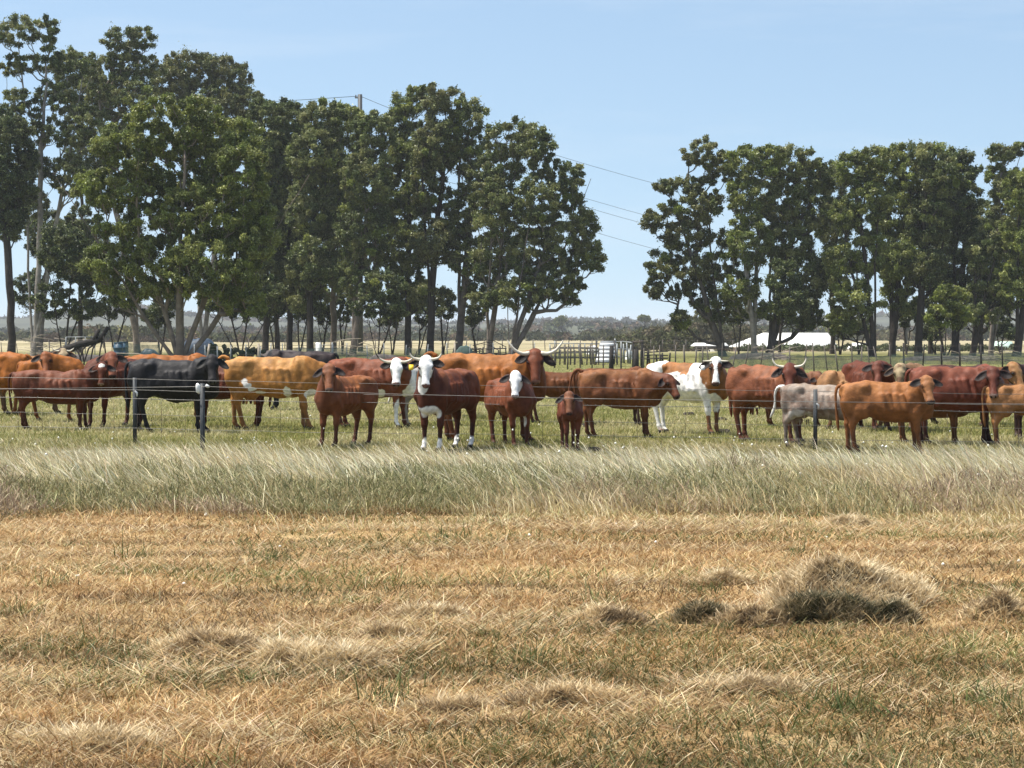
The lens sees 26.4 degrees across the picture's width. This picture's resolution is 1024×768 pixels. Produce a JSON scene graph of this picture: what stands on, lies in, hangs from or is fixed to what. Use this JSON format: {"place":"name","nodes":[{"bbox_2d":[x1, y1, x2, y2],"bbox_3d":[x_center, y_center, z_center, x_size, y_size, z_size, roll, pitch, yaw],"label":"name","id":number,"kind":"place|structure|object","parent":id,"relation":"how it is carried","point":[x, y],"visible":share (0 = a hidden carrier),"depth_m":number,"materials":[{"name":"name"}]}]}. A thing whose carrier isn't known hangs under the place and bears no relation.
{"place":"outdoors","nodes":[
{"label":"outdoors","id":0,"kind":"place"},
{"bbox_2d":[0,310,1014,329],"bbox_3d":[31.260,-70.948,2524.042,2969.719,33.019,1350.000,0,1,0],"label":"hills","id":1,"kind":"structure","parent":0,"point":[21,323],"depth_m":2158.28,"materials":[{"name":"green plant"}]},
{"bbox_2d":[0,338,1023,767],"bbox_3d":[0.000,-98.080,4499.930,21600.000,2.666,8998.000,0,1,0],"label":"ground","id":2,"kind":"structure","parent":0,"point":[676,356],"depth_m":16.06,"materials":[{"name":"grey soil"}]},
{"bbox_2d":[0,351,31,414],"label":"cow","id":3,"kind":"object","parent":2,"relation":"on","point":[9,360],"visible":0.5,"depth_m":48.79},
{"bbox_2d":[0,104,43,352],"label":"eucalyptus tree","id":4,"kind":"object","parent":2,"relation":"on","point":[16,187],"visible":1,"depth_m":177.24,"materials":[{"name":"green plant"}]},
{"bbox_2d":[16,351,84,421],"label":"cow","id":5,"kind":"object","parent":2,"relation":"on","point":[46,360],"visible":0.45,"depth_m":45.16},
{"bbox_2d":[0,12,105,355],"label":"eucalyptus tree","id":6,"kind":"object","parent":2,"relation":"on","point":[60,95],"visible":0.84,"depth_m":184.10,"materials":[{"name":"green plant"}]},
{"bbox_2d":[13,201,94,354],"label":"eucalyptus tree","id":7,"kind":"object","parent":2,"relation":"on","point":[23,299],"visible":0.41,"depth_m":198.48,"materials":[{"name":"green plant"}]},
{"bbox_2d":[8,362,115,429],"bbox_3d":[-8.517,0.230,41.334,2.058,1.312,0.661,0,1,-3],"label":"heifer","id":8,"kind":"object","parent":2,"relation":"on","point":[88,382],"visible":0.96,"depth_m":41.19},
{"bbox_2d":[29,222,122,347],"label":"wattle tree","id":9,"kind":"object","parent":2,"relation":"on","point":[47,259],"visible":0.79,"depth_m":168.95,"materials":[{"name":"green plant"}]},
{"bbox_2d":[50,326,108,364],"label":"fallen log","id":10,"kind":"object","parent":2,"relation":"on","point":[92,342],"visible":0.77,"depth_m":131.39,"materials":[{"name":"grey wood"}]},
{"bbox_2d":[48,45,116,352],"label":"eucalyptus tree","id":11,"kind":"object","parent":2,"relation":"on","point":[75,79],"visible":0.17,"depth_m":211.53,"materials":[{"name":"green plant"}]},
{"bbox_2d":[0,715,179,755],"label":"hay heap","id":12,"kind":"object","parent":2,"relation":"on","point":[112,732],"visible":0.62,"depth_m":9.56,"materials":[{"name":"plant"}]},
{"bbox_2d":[81,284,136,350],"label":"understory tree","id":13,"kind":"object","parent":2,"relation":"on","point":[111,314],"visible":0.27,"depth_m":199.60,"materials":[{"name":"green plant"}]},
{"bbox_2d":[62,21,162,352],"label":"eucalyptus tree","id":14,"kind":"object","parent":2,"relation":"on","point":[137,85],"visible":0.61,"depth_m":203.81,"materials":[{"name":"green plant"}]},
{"bbox_2d":[84,351,142,427],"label":"cow","id":15,"kind":"object","parent":2,"relation":"on","point":[117,363],"visible":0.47,"depth_m":42.28},
{"bbox_2d":[139,283,175,354],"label":"understory tree","id":16,"kind":"object","parent":2,"relation":"on","point":[153,313],"visible":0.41,"depth_m":198.91,"materials":[{"name":"green plant"}]},
{"bbox_2d":[124,353,206,416],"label":"cow","id":17,"kind":"object","parent":2,"relation":"on","point":[191,357],"visible":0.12,"depth_m":45.90},
{"bbox_2d":[124,354,228,431],"bbox_3d":[-6.142,0.174,40.441,2.038,1.469,0.912,0,1,16],"label":"cow","id":18,"kind":"object","parent":2,"relation":"on","point":[172,374],"visible":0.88,"depth_m":40.22},
{"bbox_2d":[56,91,308,355],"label":"eucalyptus tree","id":19,"kind":"object","parent":2,"relation":"on","point":[206,191],"visible":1,"depth_m":130.93,"materials":[{"name":"green plant"}]},
{"bbox_2d":[25,323,339,341],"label":"bank scrub","id":20,"kind":"object","parent":2,"relation":"on","point":[146,334],"visible":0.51,"depth_m":532.21,"materials":[{"name":"green plant"}]},
{"bbox_2d":[196,383,208,454],"bbox_3d":[-4.108,0.617,28.987,0.185,1.264,0.076,0,1,-17],"label":"star picket","id":21,"kind":"object","parent":2,"relation":"on","point":[200,390],"visible":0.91,"depth_m":28.99,"materials":[{"name":"white paint"}]},
{"bbox_2d":[27,386,1001,403],"bbox_3d":[-1.624,0.159,28.648,20.932,0.241,0.933,0,1,17],"label":"electric wire","id":22,"kind":"object","parent":21,"relation":"attached to","point":[531,397],"visible":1,"depth_m":28.02,"materials":[{"name":"grey metal"}]},
{"bbox_2d":[136,619,273,662],"bbox_3d":[-1.641,1.432,12.050,1.003,0.284,0.677,0,1,0],"label":"hay heap","id":23,"kind":"object","parent":2,"relation":"on","point":[198,637],"visible":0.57,"depth_m":11.96,"materials":[{"name":"plant"}]},
{"bbox_2d":[148,41,264,337],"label":"eucalyptus tree","id":24,"kind":"object","parent":2,"relation":"on","point":[232,97],"visible":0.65,"depth_m":213.10,"materials":[{"name":"green plant"}]},
{"bbox_2d":[199,366,271,427],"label":"cow","id":25,"kind":"object","parent":2,"relation":"on","point":[224,392],"visible":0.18,"depth_m":42.38},
{"bbox_2d":[193,258,288,356],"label":"wattle tree","id":26,"kind":"object","parent":2,"relation":"on","point":[271,293],"visible":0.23,"depth_m":159.86,"materials":[{"name":"green plant"}]},
{"bbox_2d":[245,96,294,350],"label":"eucalyptus tree","id":27,"kind":"object","parent":2,"relation":"on","point":[275,147],"visible":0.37,"depth_m":188.83,"materials":[{"name":"green plant"}]},
{"bbox_2d":[218,355,342,429],"bbox_3d":[-4.389,0.168,41.395,2.587,1.440,0.784,0,1,-7],"label":"cow","id":28,"kind":"object","parent":2,"relation":"on","point":[242,372],"visible":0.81,"depth_m":41.14},
{"bbox_2d":[269,99,315,349],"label":"eucalyptus tree","id":29,"kind":"object","parent":2,"relation":"on","point":[292,109],"visible":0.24,"depth_m":190.80,"materials":[{"name":"green plant"}]},
{"bbox_2d":[266,350,338,409],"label":"cow","id":30,"kind":"object","parent":2,"relation":"on","point":[324,357],"visible":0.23,"depth_m":52.46},
{"bbox_2d":[226,629,399,670],"bbox_3d":[-1.082,1.415,11.719,1.013,0.276,0.655,0,1,0],"label":"hay heap","id":31,"kind":"object","parent":2,"relation":"on","point":[296,648],"visible":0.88,"depth_m":11.67,"materials":[{"name":"plant"}]},
{"bbox_2d":[282,96,350,351],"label":"eucalyptus tree","id":32,"kind":"object","parent":2,"relation":"on","point":[317,168],"visible":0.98,"depth_m":183.99,"materials":[{"name":"green plant"}]},
{"bbox_2d":[314,99,369,351],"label":"eucalyptus tree","id":33,"kind":"object","parent":2,"relation":"on","point":[340,198],"visible":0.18,"depth_m":193.97,"materials":[{"name":"green plant"}]},
{"bbox_2d":[335,293,352,353],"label":"understory tree","id":34,"kind":"object","parent":2,"relation":"on","point":[341,302],"visible":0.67,"depth_m":199.96,"materials":[{"name":"green plant"}]},
{"bbox_2d":[312,363,378,446],"bbox_3d":[-2.668,0.334,35.346,0.628,1.371,1.702,1,1,30],"label":"heifer","id":35,"kind":"object","parent":2,"relation":"on","point":[335,402],"visible":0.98,"depth_m":35.04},
{"bbox_2d":[328,109,398,356],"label":"eucalyptus tree","id":36,"kind":"object","parent":2,"relation":"on","point":[373,225],"visible":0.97,"depth_m":180.70,"materials":[{"name":"green plant"}]},
{"bbox_2d":[194,342,534,359],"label":"paddock fence","id":37,"kind":"object","parent":2,"relation":"on","point":[282,348],"visible":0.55,"depth_m":131.53,"materials":[{"name":"wood"}]},
{"bbox_2d":[328,350,416,427],"bbox_3d":[-2.623,0.098,42.291,1.966,1.535,1.008,1,2,34],"label":"cow","id":38,"kind":"object","parent":2,"relation":"on","point":[387,375],"visible":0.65,"depth_m":42.03},
{"bbox_2d":[348,266,410,353],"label":"wattle tree","id":39,"kind":"object","parent":2,"relation":"on","point":[380,298],"visible":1,"depth_m":169.69,"materials":[{"name":"green plant"}]},
{"bbox_2d":[340,615,437,640],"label":"hay heap","id":40,"kind":"object","parent":2,"relation":"on","point":[377,627],"visible":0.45,"depth_m":12.67,"materials":[{"name":"plant"}]},
{"bbox_2d":[380,84,441,354],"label":"eucalyptus tree","id":41,"kind":"object","parent":2,"relation":"on","point":[402,110],"visible":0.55,"depth_m":193.40,"materials":[{"name":"green plant"}]},
{"bbox_2d":[378,593,470,621],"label":"hay heap","id":42,"kind":"object","parent":2,"relation":"on","point":[406,609],"visible":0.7,"depth_m":13.81,"materials":[{"name":"plant"}]},
{"bbox_2d":[400,81,470,355],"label":"eucalyptus tree","id":43,"kind":"object","parent":2,"relation":"on","point":[431,255],"visible":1,"depth_m":182.68,"materials":[{"name":"green plant"}]},
{"bbox_2d":[407,347,479,451],"bbox_3d":[-1.044,0.229,34.152,0.646,1.637,1.997,1,1,26],"label":"cow","id":44,"kind":"object","parent":2,"relation":"on","point":[433,384],"visible":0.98,"depth_m":33.77},
{"bbox_2d":[383,682,504,719],"bbox_3d":[-0.298,1.533,10.394,0.647,0.188,0.454,0,1,0],"label":"hay heap","id":45,"kind":"object","parent":2,"relation":"on","point":[452,706],"visible":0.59,"depth_m":10.39,"materials":[{"name":"plant"}]},
{"bbox_2d":[435,286,457,354],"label":"understory tree","id":46,"kind":"object","parent":2,"relation":"on","point":[449,307],"visible":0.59,"depth_m":199.73,"materials":[{"name":"green plant"}]},
{"bbox_2d":[439,96,506,352],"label":"eucalyptus tree","id":47,"kind":"object","parent":2,"relation":"on","point":[469,170],"visible":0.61,"depth_m":182.97,"materials":[{"name":"green plant"}]},
{"bbox_2d":[465,300,485,352],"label":"understory tree","id":48,"kind":"object","parent":2,"relation":"on","point":[475,317],"visible":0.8,"depth_m":199.22,"materials":[{"name":"green plant"}]},
{"bbox_2d":[416,340,562,442],"bbox_3d":[-0.313,0.125,36.627,2.506,1.739,0.996,0,1,17],"label":"cow","id":49,"kind":"object","parent":2,"relation":"on","point":[486,368],"visible":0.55,"depth_m":36.38},
{"bbox_2d":[463,114,538,352],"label":"eucalyptus tree","id":50,"kind":"object","parent":2,"relation":"on","point":[497,177],"visible":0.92,"depth_m":176.81,"materials":[{"name":"green plant"}]},
{"bbox_2d":[0,304,1019,324],"bbox_3d":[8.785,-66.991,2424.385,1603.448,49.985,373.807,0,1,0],"label":"wood","id":51,"kind":"object","parent":2,"relation":"on","point":[188,313],"visible":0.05,"depth_m":2331.86,"materials":[{"name":"green plant"}]},
{"bbox_2d":[484,370,536,446],"bbox_3d":[-0.079,0.392,35.345,0.700,1.254,1.644,-1,1,-22],"label":"calf","id":52,"kind":"object","parent":2,"relation":"on","point":[515,388],"visible":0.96,"depth_m":34.94},
{"bbox_2d":[0,489,1023,767],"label":"mown stubble","id":53,"kind":"object","parent":2,"relation":"on","point":[88,639],"visible":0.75,"depth_m":12.12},
{"bbox_2d":[0,430,1023,530],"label":"tall grass","id":54,"kind":"structure","parent":2,"relation":"on","point":[207,459],"depth_m":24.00,"materials":[{"name":"plant"}]},
{"bbox_2d":[0,323,1023,340],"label":"scrub belt","id":55,"kind":"object","parent":2,"relation":"on","point":[601,334],"visible":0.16,"depth_m":656.52,"materials":[{"name":"green plant"}]},
{"bbox_2d":[0,319,1023,337],"bbox_3d":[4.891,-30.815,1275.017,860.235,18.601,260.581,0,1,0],"label":"wood","id":56,"kind":"object","parent":2,"relation":"on","point":[597,325],"visible":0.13,"depth_m":1197.12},
{"bbox_2d":[0,377,1023,448],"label":"wire fence","id":57,"kind":"object","parent":2,"relation":"on","point":[280,431],"visible":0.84,"depth_m":35.37,"materials":[{"name":"grey metal"}]},
{"bbox_2d":[0,510,1023,767],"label":"loose straw","id":58,"kind":"object","parent":2,"relation":"on","point":[406,640],"visible":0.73,"depth_m":12.00,"materials":[{"name":"beige plant"}]},
{"bbox_2d":[0,357,1023,448],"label":"grazed turf","id":59,"kind":"structure","parent":2,"relation":"on","point":[462,432],"depth_m":40.78,"materials":[{"name":"green plant"}]},
{"bbox_2d":[0,520,1023,767],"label":"green weeds","id":60,"kind":"object","parent":2,"relation":"on","point":[854,706],"visible":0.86,"depth_m":10.62,"materials":[{"name":"green plant"}]},
{"bbox_2d":[493,122,607,353],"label":"eucalyptus tree","id":61,"kind":"object","parent":2,"relation":"on","point":[530,275],"visible":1,"depth_m":175.09,"materials":[{"name":"green plant"}]},
{"bbox_2d":[530,371,580,422],"bbox_3d":[1.048,0.259,44.688,1.669,1.099,0.774,0,1,-19],"label":"calf","id":62,"kind":"object","parent":2,"relation":"on","point":[557,384],"visible":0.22,"depth_m":44.45},
{"bbox_2d":[492,661,642,709],"bbox_3d":[0.224,1.459,10.472,0.862,0.261,0.431,0,1,0],"label":"hay heap","id":63,"kind":"object","parent":2,"relation":"on","point":[564,689],"visible":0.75,"depth_m":10.45,"materials":[{"name":"plant"}]},
{"bbox_2d":[555,391,583,450],"bbox_3d":[0.868,0.567,34.211,0.475,0.948,1.311,0,1,-4],"label":"calf","id":64,"kind":"object","parent":2,"relation":"on","point":[570,411],"visible":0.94,"depth_m":33.87},
{"bbox_2d":[559,596,659,627],"bbox_3d":[0.582,1.418,13.403,0.688,0.241,0.500,0,1,0],"label":"hay heap","id":65,"kind":"object","parent":2,"relation":"on","point":[612,615],"visible":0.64,"depth_m":13.34,"materials":[{"name":"plant"}]},
{"bbox_2d":[568,368,679,437],"bbox_3d":[1.971,0.337,38.154,1.979,1.240,0.714,0,1,9],"label":"heifer","id":66,"kind":"object","parent":2,"relation":"on","point":[650,384],"visible":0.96,"depth_m":37.95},
{"bbox_2d":[554,344,703,368],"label":"paddock fence","id":67,"kind":"object","parent":2,"relation":"on","point":[643,358],"visible":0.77,"depth_m":106.76,"materials":[{"name":"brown wood"}]},
{"bbox_2d":[604,321,762,350],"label":"scrub","id":68,"kind":"object","parent":2,"relation":"on","point":[666,333],"visible":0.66,"depth_m":334.63,"materials":[{"name":"green plant"}]},
{"bbox_2d":[645,356,732,434],"bbox_3d":[3.171,0.208,39.684,2.076,1.434,0.907,1,2,40],"label":"cow","id":69,"kind":"object","parent":2,"relation":"on","point":[694,379],"visible":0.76,"depth_m":39.44},
{"bbox_2d":[638,134,743,356],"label":"eucalyptus tree","id":70,"kind":"object","parent":2,"relation":"on","point":[703,205],"visible":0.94,"depth_m":181.41,"materials":[{"name":"green plant"}]},
{"bbox_2d":[663,594,732,623],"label":"hay heap","id":71,"kind":"object","parent":2,"relation":"on","point":[693,610],"visible":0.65,"depth_m":13.53,"materials":[{"name":"plant"}]},
{"bbox_2d":[691,564,757,586],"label":"hay heap","id":72,"kind":"object","parent":2,"relation":"on","point":[729,573],"visible":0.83,"depth_m":15.40,"materials":[{"name":"plant"}]},
{"bbox_2d":[697,597,794,627],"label":"hay heap","id":73,"kind":"object","parent":2,"relation":"on","point":[755,614],"visible":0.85,"depth_m":13.34,"materials":[{"name":"plant"}]},
{"bbox_2d":[678,661,815,694],"bbox_3d":[1.190,1.472,10.977,0.736,0.252,0.472,0,1,-11],"label":"hay heap","id":74,"kind":"object","parent":2,"relation":"on","point":[758,677],"visible":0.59,"depth_m":10.92,"materials":[{"name":"plant"}]},
{"bbox_2d":[716,142,791,352],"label":"eucalyptus tree","id":75,"kind":"object","parent":2,"relation":"on","point":[738,235],"visible":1,"depth_m":179.22,"materials":[{"name":"green plant"}]},
{"bbox_2d":[725,354,810,443],"bbox_3d":[4.214,0.245,36.327,0.960,1.511,1.896,-1,2,-45],"label":"cow","id":76,"kind":"object","parent":2,"relation":"on","point":[764,381],"visible":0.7,"depth_m":36.37},
{"bbox_2d":[764,257,813,353],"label":"eucalyptus tree","id":77,"kind":"object","parent":2,"relation":"on","point":[782,272],"visible":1,"depth_m":175.18,"materials":[{"name":"green plant"}]},
{"bbox_2d":[755,142,839,352],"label":"eucalyptus tree","id":78,"kind":"object","parent":2,"relation":"on","point":[821,181],"visible":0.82,"depth_m":181.20,"materials":[{"name":"green plant"}]},
{"bbox_2d":[706,343,890,370],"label":"paddock fence","id":79,"kind":"object","parent":2,"relation":"on","point":[804,367],"visible":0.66,"depth_m":99.74,"materials":[{"name":"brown wood"}]},
{"bbox_2d":[770,383,858,448],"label":"cow","id":80,"kind":"object","parent":2,"relation":"on","point":[797,392],"visible":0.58,"depth_m":34.74},
{"bbox_2d":[748,579,903,624],"bbox_3d":[1.940,1.353,13.467,1.024,0.314,0.596,0,1,0],"label":"hay heap","id":81,"kind":"object","parent":2,"relation":"on","point":[824,605],"visible":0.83,"depth_m":13.38,"materials":[{"name":"plant"}]},
{"bbox_2d":[810,159,855,353],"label":"eucalyptus tree","id":82,"kind":"object","parent":2,"relation":"on","point":[827,240],"visible":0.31,"depth_m":204.52,"materials":[{"name":"green plant"}]},
{"bbox_2d":[753,545,943,607],"bbox_3d":[2.181,1.264,14.409,1.420,0.444,1.208,0,1,0],"label":"hay heap","id":83,"kind":"object","parent":2,"relation":"on","point":[874,581],"visible":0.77,"depth_m":14.26,"materials":[{"name":"plant"}]},
{"bbox_2d":[807,510,889,528],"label":"hay heap","id":84,"kind":"object","parent":2,"relation":"on","point":[848,518],"visible":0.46,"depth_m":20.30,"materials":[{"name":"plant"}]},
{"bbox_2d":[816,370,882,428],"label":"cow","id":85,"kind":"object","parent":2,"relation":"on","point":[832,377],"visible":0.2,"depth_m":41.73},
{"bbox_2d":[817,144,901,356],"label":"eucalyptus tree","id":86,"kind":"object","parent":2,"relation":"on","point":[863,163],"visible":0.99,"depth_m":179.24,"materials":[{"name":"green plant"}]},
{"bbox_2d":[841,360,895,430],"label":"cow","id":87,"kind":"object","parent":2,"relation":"on","point":[856,371],"visible":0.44,"depth_m":40.86},
{"bbox_2d":[740,342,1013,350],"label":"hedge shrubs","id":88,"kind":"object","parent":2,"relation":"on","point":[885,347],"visible":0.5,"depth_m":256.33,"materials":[{"name":"green plant"}]},
{"bbox_2d":[834,375,942,453],"bbox_3d":[5.747,0.461,33.159,1.619,1.216,0.790,1,1,22],"label":"heifer","id":89,"kind":"object","parent":2,"relation":"on","point":[918,407],"visible":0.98,"depth_m":32.99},
{"bbox_2d":[868,594,928,624],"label":"hay heap","id":90,"kind":"object","parent":2,"relation":"on","point":[905,608],"visible":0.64,"depth_m":13.49,"materials":[{"name":"plant"}]},
{"bbox_2d":[867,139,940,355],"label":"eucalyptus tree","id":91,"kind":"object","parent":2,"relation":"on","point":[893,291],"visible":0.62,"depth_m":185.23,"materials":[{"name":"green plant"}]},
{"bbox_2d":[884,363,927,428],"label":"cow","id":92,"kind":"object","parent":2,"relation":"on","point":[898,371],"visible":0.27,"depth_m":39.78},
{"bbox_2d":[891,407,967,443],"bbox_3d":[6.849,0.490,35.987,1.343,1.028,0.774,0,1,20],"label":"calf","id":93,"kind":"object","parent":2,"relation":"on","point":[950,415],"visible":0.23,"depth_m":35.90},
{"bbox_2d":[899,139,964,355],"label":"eucalyptus tree","id":94,"kind":"object","parent":2,"relation":"on","point":[931,204],"visible":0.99,"depth_m":183.35,"materials":[{"name":"green plant"}]},
{"bbox_2d":[911,189,965,353],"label":"eucalyptus tree","id":95,"kind":"object","parent":2,"relation":"on","point":[948,258],"visible":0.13,"depth_m":204.71,"materials":[{"name":"green plant"}]},
{"bbox_2d":[921,281,976,355],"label":"eucalyptus tree","id":96,"kind":"object","parent":2,"relation":"on","point":[952,310],"visible":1,"depth_m":157.28,"materials":[{"name":"green plant"}]},
{"bbox_2d":[904,364,1011,445],"bbox_3d":[7.227,0.345,35.420,1.673,1.350,1.008,0,1,4],"label":"cow","id":97,"kind":"object","parent":2,"relation":"on","point":[969,383],"visible":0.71,"depth_m":35.34},
{"bbox_2d":[925,146,991,355],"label":"eucalyptus tree","id":98,"kind":"object","parent":2,"relation":"on","point":[966,223],"visible":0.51,"depth_m":185.28,"materials":[{"name":"green plant"}]},
{"bbox_2d":[935,583,1023,621],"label":"hay heap","id":99,"kind":"object","parent":2,"relation":"on","point":[990,602],"visible":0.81,"depth_m":13.66,"materials":[{"name":"plant"}]},
{"bbox_2d":[958,223,1013,355],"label":"eucalyptus tree","id":100,"kind":"object","parent":2,"relation":"on","point":[977,257],"visible":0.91,"depth_m":181.75,"materials":[{"name":"green plant"}]},
{"bbox_2d":[959,199,1022,353],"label":"eucalyptus tree","id":101,"kind":"object","parent":2,"relation":"on","point":[987,204],"visible":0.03,"depth_m":204.85,"materials":[{"name":"green plant"}]},
{"bbox_2d":[984,305,1015,354],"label":"understory tree","id":102,"kind":"object","parent":2,"relation":"on","point":[1006,327],"visible":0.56,"depth_m":198.03,"materials":[{"name":"green plant"}]},
{"bbox_2d":[978,167,1023,356],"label":"eucalyptus tree","id":103,"kind":"object","parent":2,"relation":"on","point":[1012,233],"visible":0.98,"depth_m":180.93,"materials":[{"name":"green plant"}]},
{"bbox_2d":[979,141,1023,355],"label":"eucalyptus tree","id":104,"kind":"object","parent":2,"relation":"on","point":[997,215],"visible":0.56,"depth_m":188.89,"materials":[{"name":"green plant"}]},
{"bbox_2d":[981,383,1023,445],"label":"calf","id":105,"kind":"object","parent":2,"relation":"on","point":[1010,397],"visible":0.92,"depth_m":34.95},
{"bbox_2d":[1001,361,1023,439],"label":"cow","id":106,"kind":"object","parent":2,"relation":"on","point":[1015,370],"visible":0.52,"depth_m":37.03},
{"bbox_2d":[0,0,1023,321],"label":"sky","id":107,"kind":"structure","parent":0,"point":[622,86],"materials":[{"name":"blue"}]},
{"bbox_2d":[729,333,837,350],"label":"farm house","id":108,"kind":"structure","parent":0,"point":[821,339],"depth_m":273.45,"materials":[{"name":"white metal"}]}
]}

